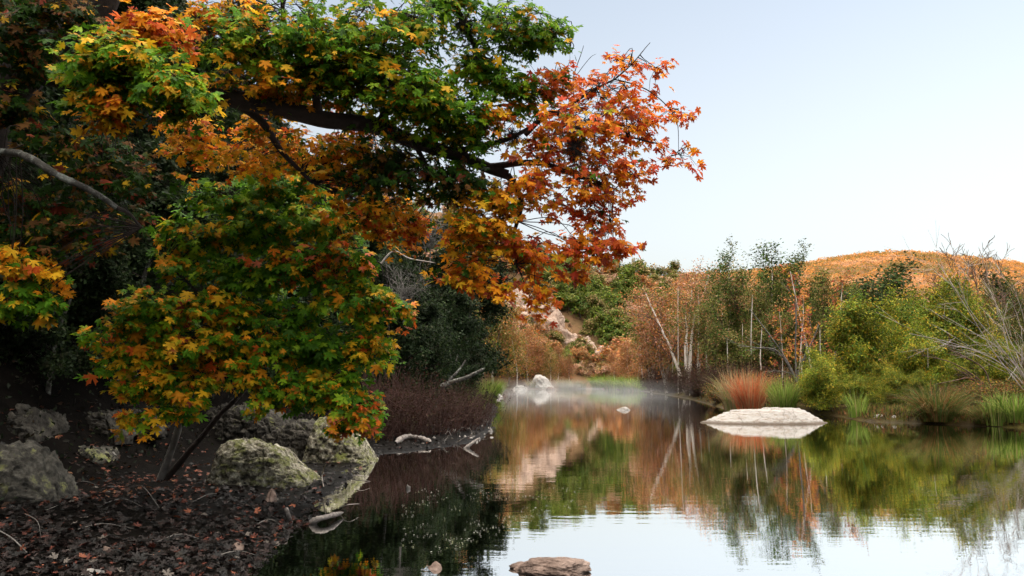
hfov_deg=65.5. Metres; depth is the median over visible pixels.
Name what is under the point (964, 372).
fallen bough
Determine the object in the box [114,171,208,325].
juniper
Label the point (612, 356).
sycamore
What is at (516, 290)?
rock outcrop
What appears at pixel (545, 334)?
hill tree
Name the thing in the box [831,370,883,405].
green willow
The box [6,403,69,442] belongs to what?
rock ledge
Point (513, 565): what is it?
rock
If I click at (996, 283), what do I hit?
dark oak
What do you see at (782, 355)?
leaning tree
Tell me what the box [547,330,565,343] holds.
hill tree
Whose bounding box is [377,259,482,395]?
juniper
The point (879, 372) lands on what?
green willow
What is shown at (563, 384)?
grass tussock
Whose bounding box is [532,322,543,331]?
hill tree
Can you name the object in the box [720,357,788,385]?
brown bush
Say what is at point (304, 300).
juniper
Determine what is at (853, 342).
green willow
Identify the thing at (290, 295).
juniper
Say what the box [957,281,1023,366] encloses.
willow
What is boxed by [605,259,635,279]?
hill tree
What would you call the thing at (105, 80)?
maple tree
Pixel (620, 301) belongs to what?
hill tree
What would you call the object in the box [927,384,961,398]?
brown bush
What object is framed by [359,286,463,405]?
juniper
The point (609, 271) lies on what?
hill tree
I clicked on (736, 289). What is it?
willow
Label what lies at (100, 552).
fallen leaves
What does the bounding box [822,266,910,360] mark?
dark oak
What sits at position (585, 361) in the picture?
sycamore
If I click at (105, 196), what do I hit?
juniper
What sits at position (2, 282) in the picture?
juniper
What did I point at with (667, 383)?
brown bush
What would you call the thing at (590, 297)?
hill tree
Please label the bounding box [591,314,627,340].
hill tree
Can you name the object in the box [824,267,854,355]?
sapling
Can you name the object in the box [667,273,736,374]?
white sycamore
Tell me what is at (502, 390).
grass tussock
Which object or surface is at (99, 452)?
boulder
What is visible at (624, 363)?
sycamore
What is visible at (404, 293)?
dead bush
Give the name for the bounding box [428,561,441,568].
rock
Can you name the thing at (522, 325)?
hill tree
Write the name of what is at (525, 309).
rock outcrop
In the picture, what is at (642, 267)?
hill tree
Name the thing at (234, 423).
rock ledge
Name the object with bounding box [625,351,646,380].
sycamore
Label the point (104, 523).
twig
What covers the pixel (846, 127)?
sky
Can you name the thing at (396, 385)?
red shrub
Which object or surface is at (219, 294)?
juniper
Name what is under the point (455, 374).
fallen log
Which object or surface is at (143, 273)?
juniper
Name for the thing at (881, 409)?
ground cover
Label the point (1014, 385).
bank bush
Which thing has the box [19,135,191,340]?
juniper
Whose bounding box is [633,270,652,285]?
hill tree
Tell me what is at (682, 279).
hill tree
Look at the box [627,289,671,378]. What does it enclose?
white sycamore
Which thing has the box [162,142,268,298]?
juniper
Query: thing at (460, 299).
juniper
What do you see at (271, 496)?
rock
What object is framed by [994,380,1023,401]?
bank bush
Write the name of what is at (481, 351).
juniper
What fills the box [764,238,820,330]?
slender tree
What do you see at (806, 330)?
sapling
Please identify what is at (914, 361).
green willow
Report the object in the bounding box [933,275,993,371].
green willow
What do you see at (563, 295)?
hill tree
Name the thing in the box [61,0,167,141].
juniper
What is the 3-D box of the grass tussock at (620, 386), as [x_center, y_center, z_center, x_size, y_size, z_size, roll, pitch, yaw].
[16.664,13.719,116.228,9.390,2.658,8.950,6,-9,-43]
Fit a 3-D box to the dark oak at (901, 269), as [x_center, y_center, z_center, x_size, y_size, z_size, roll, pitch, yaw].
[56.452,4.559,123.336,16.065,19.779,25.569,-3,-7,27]
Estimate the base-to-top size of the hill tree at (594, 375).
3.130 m
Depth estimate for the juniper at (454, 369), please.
32.55 m
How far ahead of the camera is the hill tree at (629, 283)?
203.70 m
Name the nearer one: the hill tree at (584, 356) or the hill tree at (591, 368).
the hill tree at (591, 368)
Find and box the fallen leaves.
[0,402,493,575]
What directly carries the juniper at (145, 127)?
on the ground at (206, 450)
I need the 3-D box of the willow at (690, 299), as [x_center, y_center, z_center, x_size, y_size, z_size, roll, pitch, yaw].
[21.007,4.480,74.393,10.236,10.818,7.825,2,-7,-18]
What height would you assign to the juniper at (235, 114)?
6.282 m
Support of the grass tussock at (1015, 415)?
on the ground at (206, 450)
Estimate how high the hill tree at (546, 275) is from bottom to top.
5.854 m
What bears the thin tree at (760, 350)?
on the ground at (206, 450)
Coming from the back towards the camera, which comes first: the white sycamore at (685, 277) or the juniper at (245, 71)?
the white sycamore at (685, 277)
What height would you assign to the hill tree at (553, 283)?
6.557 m
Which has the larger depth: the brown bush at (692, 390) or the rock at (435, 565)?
the brown bush at (692, 390)
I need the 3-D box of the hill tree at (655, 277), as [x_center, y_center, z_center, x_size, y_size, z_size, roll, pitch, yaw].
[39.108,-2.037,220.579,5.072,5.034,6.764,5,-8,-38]
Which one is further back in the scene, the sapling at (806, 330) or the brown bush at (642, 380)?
the brown bush at (642, 380)
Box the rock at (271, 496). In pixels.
[265,488,276,501]
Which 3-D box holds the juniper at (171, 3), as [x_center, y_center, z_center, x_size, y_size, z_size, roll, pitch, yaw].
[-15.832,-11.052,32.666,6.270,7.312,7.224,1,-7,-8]
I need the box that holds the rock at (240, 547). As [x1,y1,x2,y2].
[232,542,244,549]
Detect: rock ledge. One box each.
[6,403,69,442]
[84,409,148,444]
[131,409,166,440]
[206,402,292,439]
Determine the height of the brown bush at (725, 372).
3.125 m
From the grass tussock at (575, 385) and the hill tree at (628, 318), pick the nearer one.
the grass tussock at (575, 385)
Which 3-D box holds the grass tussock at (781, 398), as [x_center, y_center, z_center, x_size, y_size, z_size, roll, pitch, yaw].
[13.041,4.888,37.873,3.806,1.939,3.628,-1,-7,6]
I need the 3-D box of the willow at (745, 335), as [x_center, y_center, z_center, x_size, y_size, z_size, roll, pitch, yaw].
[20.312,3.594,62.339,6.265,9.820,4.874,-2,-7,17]
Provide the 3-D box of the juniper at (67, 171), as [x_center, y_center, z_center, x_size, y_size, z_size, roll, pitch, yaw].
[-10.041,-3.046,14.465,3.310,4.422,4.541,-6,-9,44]
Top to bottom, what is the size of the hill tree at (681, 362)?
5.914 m
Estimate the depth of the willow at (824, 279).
58.05 m
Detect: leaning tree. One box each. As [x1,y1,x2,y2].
[724,270,824,384]
[878,230,1023,389]
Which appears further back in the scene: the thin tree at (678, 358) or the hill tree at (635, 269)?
the hill tree at (635, 269)
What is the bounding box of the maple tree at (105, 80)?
[0,0,706,333]
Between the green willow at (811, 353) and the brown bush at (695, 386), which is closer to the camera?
the green willow at (811, 353)
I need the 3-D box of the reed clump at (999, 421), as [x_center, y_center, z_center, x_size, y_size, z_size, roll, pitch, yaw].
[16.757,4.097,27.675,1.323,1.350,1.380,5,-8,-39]
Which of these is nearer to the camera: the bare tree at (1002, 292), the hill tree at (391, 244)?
the bare tree at (1002, 292)
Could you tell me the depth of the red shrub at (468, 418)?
24.57 m
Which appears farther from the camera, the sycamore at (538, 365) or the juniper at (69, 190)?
the sycamore at (538, 365)
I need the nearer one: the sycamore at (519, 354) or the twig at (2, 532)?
the twig at (2, 532)
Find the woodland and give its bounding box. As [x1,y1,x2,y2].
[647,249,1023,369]
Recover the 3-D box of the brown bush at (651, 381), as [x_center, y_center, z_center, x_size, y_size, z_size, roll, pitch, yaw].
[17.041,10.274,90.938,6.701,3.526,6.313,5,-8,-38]
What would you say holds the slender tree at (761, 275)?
on the ground at (206, 450)
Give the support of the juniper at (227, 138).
on the ground at (206, 450)
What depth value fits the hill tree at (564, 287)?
197.39 m
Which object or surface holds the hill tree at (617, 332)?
on the ground at (206, 450)
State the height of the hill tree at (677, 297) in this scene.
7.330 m
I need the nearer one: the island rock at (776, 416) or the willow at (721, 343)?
the island rock at (776, 416)
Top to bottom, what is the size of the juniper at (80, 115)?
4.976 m
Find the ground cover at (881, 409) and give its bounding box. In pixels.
[698,395,1023,425]
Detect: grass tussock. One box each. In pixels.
[468,385,495,408]
[474,375,514,402]
[489,379,513,394]
[521,380,537,387]
[554,377,573,388]
[568,378,582,388]
[578,381,587,388]
[581,374,612,388]
[591,372,628,389]
[610,374,639,390]
[617,378,646,390]
[703,364,773,409]
[714,364,780,409]
[754,373,801,407]
[868,372,1018,421]
[944,400,1012,423]
[975,384,1023,422]
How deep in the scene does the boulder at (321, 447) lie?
15.15 m
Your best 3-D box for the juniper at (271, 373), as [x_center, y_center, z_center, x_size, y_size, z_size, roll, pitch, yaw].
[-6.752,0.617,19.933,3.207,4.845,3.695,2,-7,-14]
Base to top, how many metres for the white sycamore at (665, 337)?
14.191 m
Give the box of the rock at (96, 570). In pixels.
[81,568,104,575]
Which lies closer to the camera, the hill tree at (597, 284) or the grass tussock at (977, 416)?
the grass tussock at (977, 416)
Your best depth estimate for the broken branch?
22.23 m
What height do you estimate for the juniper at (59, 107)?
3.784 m
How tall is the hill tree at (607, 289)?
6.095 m
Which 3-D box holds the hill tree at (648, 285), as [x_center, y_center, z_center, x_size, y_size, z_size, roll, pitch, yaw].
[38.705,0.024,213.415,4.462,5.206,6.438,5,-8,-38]
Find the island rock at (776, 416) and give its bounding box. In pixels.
[700,407,827,424]
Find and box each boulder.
[0,440,80,502]
[78,445,118,463]
[205,437,320,487]
[262,418,314,457]
[302,416,378,464]
[513,557,591,575]
[528,375,552,388]
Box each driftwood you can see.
[284,507,292,521]
[308,512,343,524]
[394,434,430,443]
[463,438,478,447]
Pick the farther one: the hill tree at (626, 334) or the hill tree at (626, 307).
the hill tree at (626, 307)
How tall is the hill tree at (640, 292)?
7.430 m
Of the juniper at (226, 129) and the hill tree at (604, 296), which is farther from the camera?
the hill tree at (604, 296)
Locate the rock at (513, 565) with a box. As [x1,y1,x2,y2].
[509,561,523,568]
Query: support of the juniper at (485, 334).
on the ground at (206, 450)
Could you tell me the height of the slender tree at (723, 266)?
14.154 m
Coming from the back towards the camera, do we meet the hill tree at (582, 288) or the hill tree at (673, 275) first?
the hill tree at (673, 275)
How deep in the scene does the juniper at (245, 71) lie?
34.80 m
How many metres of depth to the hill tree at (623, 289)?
201.75 m
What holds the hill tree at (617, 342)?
on the ground at (206, 450)
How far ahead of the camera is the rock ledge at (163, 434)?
14.15 m
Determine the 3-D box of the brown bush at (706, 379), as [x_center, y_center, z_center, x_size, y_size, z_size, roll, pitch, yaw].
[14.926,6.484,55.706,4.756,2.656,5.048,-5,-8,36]
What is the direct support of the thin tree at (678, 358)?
on the ground at (206, 450)
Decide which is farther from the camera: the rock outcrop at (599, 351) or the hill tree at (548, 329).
the hill tree at (548, 329)
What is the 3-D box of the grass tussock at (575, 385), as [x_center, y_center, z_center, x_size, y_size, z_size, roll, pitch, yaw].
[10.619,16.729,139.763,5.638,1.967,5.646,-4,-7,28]
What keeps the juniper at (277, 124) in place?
on the ground at (206, 450)
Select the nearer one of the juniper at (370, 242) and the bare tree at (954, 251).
the juniper at (370, 242)
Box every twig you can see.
[0,530,26,551]
[79,523,133,528]
[321,460,327,486]
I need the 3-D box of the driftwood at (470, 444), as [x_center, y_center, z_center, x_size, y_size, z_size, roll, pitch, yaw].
[-0.948,3.706,18.858,0.430,0.296,0.129,3,-7,-27]
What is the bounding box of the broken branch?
[381,251,433,263]
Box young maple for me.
[69,172,418,480]
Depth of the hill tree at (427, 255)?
133.40 m
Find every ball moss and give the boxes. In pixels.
[450,11,481,42]
[503,126,523,149]
[560,138,589,163]
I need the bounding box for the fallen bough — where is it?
[909,332,990,388]
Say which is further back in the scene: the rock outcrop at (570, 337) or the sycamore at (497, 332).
the rock outcrop at (570, 337)
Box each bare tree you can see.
[922,233,994,306]
[927,235,1015,325]
[965,244,1023,335]
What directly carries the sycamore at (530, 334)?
on the ground at (206, 450)
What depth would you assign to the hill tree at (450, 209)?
226.05 m
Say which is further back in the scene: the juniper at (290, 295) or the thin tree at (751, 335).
the thin tree at (751, 335)
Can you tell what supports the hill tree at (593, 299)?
on the ground at (206, 450)
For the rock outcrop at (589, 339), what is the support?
on the ground at (206, 450)
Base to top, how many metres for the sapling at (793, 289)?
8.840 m
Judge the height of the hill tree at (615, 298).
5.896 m
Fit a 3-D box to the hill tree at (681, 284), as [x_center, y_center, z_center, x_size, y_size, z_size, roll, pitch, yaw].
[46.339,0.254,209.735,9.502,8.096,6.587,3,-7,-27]
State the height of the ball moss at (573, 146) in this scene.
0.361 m
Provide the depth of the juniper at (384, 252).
89.94 m
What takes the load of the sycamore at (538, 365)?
on the ground at (206, 450)
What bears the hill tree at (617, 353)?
on the ground at (206, 450)
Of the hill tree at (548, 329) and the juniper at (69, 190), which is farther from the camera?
the hill tree at (548, 329)
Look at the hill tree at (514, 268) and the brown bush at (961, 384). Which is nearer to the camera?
the brown bush at (961, 384)
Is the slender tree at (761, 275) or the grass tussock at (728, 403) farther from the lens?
the slender tree at (761, 275)
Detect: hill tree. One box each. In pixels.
[377,239,400,255]
[398,195,414,205]
[417,250,434,267]
[436,206,456,220]
[449,205,464,216]
[490,255,510,268]
[506,327,537,336]
[507,257,525,272]
[510,319,529,331]
[525,314,533,325]
[530,242,548,254]
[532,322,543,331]
[535,267,561,284]
[539,323,554,338]
[539,332,548,341]
[541,264,571,284]
[541,276,560,293]
[544,259,566,271]
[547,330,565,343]
[548,340,564,348]
[553,282,579,300]
[555,289,575,310]
[562,352,578,364]
[565,291,589,317]
[567,280,592,294]
[567,336,595,352]
[570,345,582,361]
[573,360,586,375]
[575,293,610,317]
[575,349,590,362]
[577,265,596,277]
[582,308,607,329]
[582,316,602,335]
[583,305,607,327]
[584,363,599,376]
[585,289,603,307]
[586,272,607,292]
[587,279,610,299]
[589,334,634,363]
[590,306,612,322]
[591,261,621,274]
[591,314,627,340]
[591,368,613,378]
[592,289,614,304]
[595,363,616,378]
[599,327,624,345]
[601,283,613,301]
[601,306,631,329]
[602,273,618,285]
[603,342,634,370]
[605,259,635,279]
[607,297,628,312]
[608,287,627,303]
[609,278,623,291]
[609,291,625,306]
[612,276,643,291]
[613,306,629,315]
[616,263,639,284]
[619,314,637,331]
[622,318,637,339]
[623,303,645,316]
[624,262,642,278]
[624,288,638,303]
[625,302,643,315]
[630,284,654,305]
[631,258,656,276]
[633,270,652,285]
[645,273,661,284]
[645,279,657,291]
[650,265,670,280]
[651,283,664,296]
[652,290,674,309]
[657,278,675,293]
[659,260,683,277]
[663,272,678,285]
[666,358,687,370]
[671,291,683,305]
[673,273,699,287]
[675,275,701,293]
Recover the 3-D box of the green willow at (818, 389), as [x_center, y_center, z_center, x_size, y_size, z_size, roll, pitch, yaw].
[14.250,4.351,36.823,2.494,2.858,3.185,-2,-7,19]
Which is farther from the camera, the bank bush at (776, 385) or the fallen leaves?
the bank bush at (776, 385)
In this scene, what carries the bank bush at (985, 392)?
on the ground at (206, 450)
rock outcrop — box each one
[503,288,532,310]
[521,303,549,323]
[538,309,564,333]
[541,297,555,312]
[562,329,579,345]
[583,336,596,348]
[595,345,608,362]
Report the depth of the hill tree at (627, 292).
198.68 m
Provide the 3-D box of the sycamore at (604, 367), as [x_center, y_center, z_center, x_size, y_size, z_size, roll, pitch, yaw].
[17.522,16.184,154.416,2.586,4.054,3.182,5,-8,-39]
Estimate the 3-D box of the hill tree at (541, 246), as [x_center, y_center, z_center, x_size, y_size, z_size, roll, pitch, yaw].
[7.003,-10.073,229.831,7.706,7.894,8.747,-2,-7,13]
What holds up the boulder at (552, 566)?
in the water
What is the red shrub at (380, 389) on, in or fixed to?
on the ground at (206, 450)
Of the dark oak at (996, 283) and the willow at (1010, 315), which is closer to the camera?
the willow at (1010, 315)
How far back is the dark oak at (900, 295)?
120.97 m
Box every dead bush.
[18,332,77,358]
[380,252,433,323]
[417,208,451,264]
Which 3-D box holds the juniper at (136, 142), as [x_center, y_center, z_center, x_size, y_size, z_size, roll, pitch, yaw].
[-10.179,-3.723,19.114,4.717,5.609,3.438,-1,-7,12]
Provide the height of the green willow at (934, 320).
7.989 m
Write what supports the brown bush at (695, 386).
on the ground at (206, 450)
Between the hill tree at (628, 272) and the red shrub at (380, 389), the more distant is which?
the hill tree at (628, 272)
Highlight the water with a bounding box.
[231,389,1023,575]
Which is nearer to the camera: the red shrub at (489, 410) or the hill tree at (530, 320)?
the red shrub at (489, 410)
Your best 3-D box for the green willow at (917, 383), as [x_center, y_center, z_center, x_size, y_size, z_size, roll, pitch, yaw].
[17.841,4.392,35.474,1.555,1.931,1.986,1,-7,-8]
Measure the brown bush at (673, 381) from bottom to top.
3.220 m
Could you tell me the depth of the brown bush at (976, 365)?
44.14 m
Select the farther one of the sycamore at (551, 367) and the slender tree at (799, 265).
the sycamore at (551, 367)
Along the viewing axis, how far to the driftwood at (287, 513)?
8.81 m
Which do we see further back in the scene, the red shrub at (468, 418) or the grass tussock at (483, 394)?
the grass tussock at (483, 394)
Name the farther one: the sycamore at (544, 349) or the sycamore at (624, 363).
the sycamore at (544, 349)
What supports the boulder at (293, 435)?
on the ground at (206, 450)
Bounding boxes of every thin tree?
[678,340,678,392]
[685,311,689,395]
[751,310,752,371]
[760,331,761,368]
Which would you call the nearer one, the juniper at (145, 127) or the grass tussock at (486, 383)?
the juniper at (145, 127)
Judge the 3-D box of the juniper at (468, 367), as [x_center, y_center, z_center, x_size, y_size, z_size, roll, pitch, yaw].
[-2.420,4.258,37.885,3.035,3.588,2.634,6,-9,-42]
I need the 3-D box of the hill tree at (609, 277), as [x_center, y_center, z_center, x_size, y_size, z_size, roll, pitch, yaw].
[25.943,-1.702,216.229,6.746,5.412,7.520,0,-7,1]
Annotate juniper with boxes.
[0,90,121,289]
[0,93,75,287]
[0,184,81,328]
[0,231,140,394]
[2,0,92,219]
[11,184,122,339]
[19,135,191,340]
[31,158,80,267]
[37,183,218,391]
[45,87,78,134]
[46,87,81,162]
[47,38,109,156]
[47,129,111,202]
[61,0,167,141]
[66,66,179,199]
[68,156,125,225]
[69,1,246,189]
[110,105,228,215]
[112,0,169,23]
[112,12,254,174]
[112,246,195,377]
[113,0,189,26]
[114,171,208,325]
[159,0,226,81]
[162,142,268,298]
[172,218,241,334]
[178,110,242,177]
[187,281,271,334]
[211,226,301,378]
[220,0,295,153]
[242,178,345,325]
[260,163,392,379]
[263,116,296,160]
[278,121,292,137]
[315,181,385,335]
[321,247,419,373]
[345,247,451,400]
[348,194,426,310]
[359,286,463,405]
[361,229,459,378]
[375,246,396,258]
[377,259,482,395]
[382,203,492,400]
[405,319,477,415]
[421,225,515,398]
[437,283,489,407]
[447,348,498,404]
[460,257,515,378]
[471,329,491,368]
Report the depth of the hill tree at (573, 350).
165.46 m
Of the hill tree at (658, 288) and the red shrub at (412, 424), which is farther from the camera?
the hill tree at (658, 288)
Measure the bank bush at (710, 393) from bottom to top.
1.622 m
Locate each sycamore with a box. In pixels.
[476,300,515,380]
[478,292,529,381]
[496,325,534,385]
[497,322,532,385]
[513,321,542,381]
[525,344,552,374]
[528,331,567,375]
[536,346,560,382]
[553,344,572,378]
[561,354,577,380]
[582,360,588,371]
[599,361,608,376]
[604,348,624,378]
[613,256,742,390]
[615,339,639,380]
[622,275,695,392]
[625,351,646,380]
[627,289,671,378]
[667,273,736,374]
[670,263,721,371]
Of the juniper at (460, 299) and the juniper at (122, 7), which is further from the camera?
the juniper at (460, 299)
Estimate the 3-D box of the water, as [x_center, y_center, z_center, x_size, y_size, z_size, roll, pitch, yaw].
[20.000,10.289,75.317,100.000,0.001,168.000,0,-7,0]
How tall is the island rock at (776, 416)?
0.859 m
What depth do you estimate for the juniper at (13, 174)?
12.33 m
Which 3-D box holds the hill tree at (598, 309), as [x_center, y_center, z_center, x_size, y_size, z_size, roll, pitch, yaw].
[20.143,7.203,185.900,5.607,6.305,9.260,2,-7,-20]
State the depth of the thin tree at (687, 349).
71.18 m
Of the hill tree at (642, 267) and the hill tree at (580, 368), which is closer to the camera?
the hill tree at (580, 368)
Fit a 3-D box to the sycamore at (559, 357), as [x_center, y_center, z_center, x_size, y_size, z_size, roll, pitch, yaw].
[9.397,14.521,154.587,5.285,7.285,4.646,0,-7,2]
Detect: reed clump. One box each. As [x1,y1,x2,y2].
[841,386,870,417]
[972,388,1009,425]
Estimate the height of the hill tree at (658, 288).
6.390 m
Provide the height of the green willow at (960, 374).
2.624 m
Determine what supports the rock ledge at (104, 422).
on the ground at (206, 450)
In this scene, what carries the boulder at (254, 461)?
on the ground at (206, 450)
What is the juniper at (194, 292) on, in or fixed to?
on the ground at (206, 450)
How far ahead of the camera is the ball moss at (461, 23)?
9.27 m
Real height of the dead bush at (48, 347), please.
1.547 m
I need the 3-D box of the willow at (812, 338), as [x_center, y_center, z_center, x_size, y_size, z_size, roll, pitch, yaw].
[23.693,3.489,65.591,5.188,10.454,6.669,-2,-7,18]
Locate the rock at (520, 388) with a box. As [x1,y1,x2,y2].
[514,386,526,389]
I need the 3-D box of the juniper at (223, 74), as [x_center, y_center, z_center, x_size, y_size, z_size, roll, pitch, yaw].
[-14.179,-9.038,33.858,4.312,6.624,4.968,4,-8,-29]
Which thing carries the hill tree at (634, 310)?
on the ground at (206, 450)
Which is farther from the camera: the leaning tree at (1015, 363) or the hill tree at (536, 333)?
the hill tree at (536, 333)
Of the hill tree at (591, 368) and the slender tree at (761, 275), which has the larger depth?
the hill tree at (591, 368)
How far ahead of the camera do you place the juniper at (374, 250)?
34.19 m
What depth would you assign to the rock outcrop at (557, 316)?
180.81 m
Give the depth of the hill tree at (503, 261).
207.26 m
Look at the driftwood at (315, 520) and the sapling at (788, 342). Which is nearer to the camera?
the driftwood at (315, 520)
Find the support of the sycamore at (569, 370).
on the ground at (206, 450)
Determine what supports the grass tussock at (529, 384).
on the ground at (206, 450)
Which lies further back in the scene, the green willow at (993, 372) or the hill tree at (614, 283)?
the hill tree at (614, 283)
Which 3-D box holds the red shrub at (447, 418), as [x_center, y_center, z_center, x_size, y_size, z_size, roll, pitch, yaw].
[-2.099,3.403,22.861,2.657,2.156,3.305,-1,-7,12]
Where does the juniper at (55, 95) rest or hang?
on the ground at (206, 450)
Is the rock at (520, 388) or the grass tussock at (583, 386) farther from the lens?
the grass tussock at (583, 386)
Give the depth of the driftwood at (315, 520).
8.89 m
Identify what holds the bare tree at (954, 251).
on the ground at (206, 450)
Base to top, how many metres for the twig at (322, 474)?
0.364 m
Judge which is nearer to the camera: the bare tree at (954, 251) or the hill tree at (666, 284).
the bare tree at (954, 251)
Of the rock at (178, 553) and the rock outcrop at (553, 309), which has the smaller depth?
the rock at (178, 553)
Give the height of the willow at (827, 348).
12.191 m
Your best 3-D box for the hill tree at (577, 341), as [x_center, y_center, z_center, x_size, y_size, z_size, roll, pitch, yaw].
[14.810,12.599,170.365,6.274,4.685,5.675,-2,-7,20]
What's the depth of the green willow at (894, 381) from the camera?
35.40 m
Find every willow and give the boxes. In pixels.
[665,300,793,373]
[684,278,779,366]
[685,260,827,373]
[736,273,808,372]
[737,263,865,377]
[752,251,850,377]
[773,273,830,369]
[792,354,844,410]
[796,344,850,404]
[798,279,907,394]
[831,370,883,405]
[864,356,899,403]
[872,363,916,404]
[876,264,991,392]
[880,312,960,394]
[900,368,928,402]
[924,275,1004,369]
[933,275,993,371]
[935,350,976,389]
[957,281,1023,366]
[963,323,1023,385]
[976,271,1023,362]
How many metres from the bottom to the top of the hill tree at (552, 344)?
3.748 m
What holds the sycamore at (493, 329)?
on the ground at (206, 450)
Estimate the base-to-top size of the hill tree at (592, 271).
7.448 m
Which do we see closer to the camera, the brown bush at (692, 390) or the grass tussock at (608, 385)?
the brown bush at (692, 390)
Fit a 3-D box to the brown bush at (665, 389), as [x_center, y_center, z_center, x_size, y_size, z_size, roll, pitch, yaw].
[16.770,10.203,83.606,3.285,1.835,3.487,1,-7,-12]
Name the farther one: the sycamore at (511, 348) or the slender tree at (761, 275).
the sycamore at (511, 348)
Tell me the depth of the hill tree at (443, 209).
227.17 m
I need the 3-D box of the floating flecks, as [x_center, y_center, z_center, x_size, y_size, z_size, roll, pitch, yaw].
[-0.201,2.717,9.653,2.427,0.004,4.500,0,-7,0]
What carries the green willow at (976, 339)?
on the ground at (206, 450)
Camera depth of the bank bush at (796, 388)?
40.46 m
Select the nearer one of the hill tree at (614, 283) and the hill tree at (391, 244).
the hill tree at (391, 244)
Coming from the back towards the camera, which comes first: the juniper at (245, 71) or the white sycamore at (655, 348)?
the white sycamore at (655, 348)
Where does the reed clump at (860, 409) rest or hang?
on the ground at (206, 450)
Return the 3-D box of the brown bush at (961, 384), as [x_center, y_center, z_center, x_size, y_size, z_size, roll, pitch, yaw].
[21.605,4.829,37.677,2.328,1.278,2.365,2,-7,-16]
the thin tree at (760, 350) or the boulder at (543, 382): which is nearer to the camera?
the thin tree at (760, 350)
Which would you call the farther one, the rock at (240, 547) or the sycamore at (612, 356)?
the sycamore at (612, 356)
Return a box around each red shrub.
[321,358,430,443]
[338,357,445,429]
[362,360,460,441]
[395,371,486,435]
[428,374,497,430]
[450,381,524,425]
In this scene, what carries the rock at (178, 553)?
on the ground at (206, 450)
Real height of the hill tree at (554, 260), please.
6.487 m
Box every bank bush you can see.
[700,379,728,403]
[738,372,797,401]
[783,377,809,402]
[933,383,979,404]
[935,375,1021,405]
[971,376,1023,400]
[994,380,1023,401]
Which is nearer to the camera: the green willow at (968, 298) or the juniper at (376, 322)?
the juniper at (376, 322)
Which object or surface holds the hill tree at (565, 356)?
on the ground at (206, 450)
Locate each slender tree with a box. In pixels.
[700,236,750,340]
[728,238,802,374]
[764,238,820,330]
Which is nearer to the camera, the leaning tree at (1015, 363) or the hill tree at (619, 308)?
the leaning tree at (1015, 363)
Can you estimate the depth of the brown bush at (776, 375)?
49.64 m
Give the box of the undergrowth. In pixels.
[0,134,440,505]
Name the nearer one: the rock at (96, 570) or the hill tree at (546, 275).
the rock at (96, 570)
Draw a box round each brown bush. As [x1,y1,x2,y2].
[633,370,665,390]
[640,365,681,392]
[651,363,698,392]
[656,378,673,393]
[663,361,714,394]
[669,358,724,396]
[678,380,704,397]
[690,362,750,396]
[698,355,775,387]
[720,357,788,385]
[745,366,801,386]
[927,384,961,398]
[948,376,983,390]
[961,355,986,379]
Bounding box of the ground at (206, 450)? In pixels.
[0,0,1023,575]
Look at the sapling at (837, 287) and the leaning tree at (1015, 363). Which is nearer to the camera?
the leaning tree at (1015, 363)
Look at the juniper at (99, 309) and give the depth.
13.69 m
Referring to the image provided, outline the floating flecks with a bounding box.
[402,487,568,551]
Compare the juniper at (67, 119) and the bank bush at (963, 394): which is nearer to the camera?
the juniper at (67, 119)
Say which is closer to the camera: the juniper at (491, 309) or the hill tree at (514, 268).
the juniper at (491, 309)
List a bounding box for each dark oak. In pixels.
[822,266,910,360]
[842,251,931,344]
[881,276,958,344]
[970,263,1023,341]
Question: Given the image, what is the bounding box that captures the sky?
[187,0,1023,277]
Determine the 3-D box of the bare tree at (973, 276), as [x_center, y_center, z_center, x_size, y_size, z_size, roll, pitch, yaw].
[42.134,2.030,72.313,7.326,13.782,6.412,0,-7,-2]
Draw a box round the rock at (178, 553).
[174,551,184,556]
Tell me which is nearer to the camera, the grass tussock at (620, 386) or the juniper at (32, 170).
the juniper at (32, 170)
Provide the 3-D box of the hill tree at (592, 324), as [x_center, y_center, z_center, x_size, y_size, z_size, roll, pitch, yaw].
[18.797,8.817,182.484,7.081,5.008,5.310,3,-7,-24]
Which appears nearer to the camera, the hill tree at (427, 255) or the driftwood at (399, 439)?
the driftwood at (399, 439)
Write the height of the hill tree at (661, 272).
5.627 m
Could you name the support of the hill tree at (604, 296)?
on the ground at (206, 450)
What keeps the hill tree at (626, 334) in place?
on the ground at (206, 450)
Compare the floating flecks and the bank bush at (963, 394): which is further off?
the bank bush at (963, 394)
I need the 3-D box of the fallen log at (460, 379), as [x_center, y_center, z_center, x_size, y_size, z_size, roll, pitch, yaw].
[-1.668,3.040,26.828,1.525,0.694,0.193,0,-7,0]
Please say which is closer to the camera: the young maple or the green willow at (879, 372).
the young maple
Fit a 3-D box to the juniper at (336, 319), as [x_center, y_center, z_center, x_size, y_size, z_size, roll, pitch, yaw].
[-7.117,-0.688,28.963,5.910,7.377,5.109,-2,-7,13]
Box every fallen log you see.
[440,368,484,388]
[448,360,465,379]
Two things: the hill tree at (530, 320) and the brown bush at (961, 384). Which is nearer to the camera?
the brown bush at (961, 384)
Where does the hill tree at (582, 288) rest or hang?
on the ground at (206, 450)
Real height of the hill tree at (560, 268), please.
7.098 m
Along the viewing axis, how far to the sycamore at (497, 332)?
144.69 m
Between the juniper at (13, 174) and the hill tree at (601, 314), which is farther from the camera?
the hill tree at (601, 314)
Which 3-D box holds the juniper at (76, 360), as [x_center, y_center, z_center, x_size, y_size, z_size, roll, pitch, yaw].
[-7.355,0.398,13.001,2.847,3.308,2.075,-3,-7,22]
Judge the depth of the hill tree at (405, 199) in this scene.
232.35 m
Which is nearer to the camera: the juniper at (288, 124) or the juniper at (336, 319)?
the juniper at (336, 319)
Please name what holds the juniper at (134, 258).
on the ground at (206, 450)
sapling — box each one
[767,305,794,384]
[777,263,819,363]
[787,286,817,379]
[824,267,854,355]
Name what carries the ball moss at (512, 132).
attached to the maple tree at (105, 80)

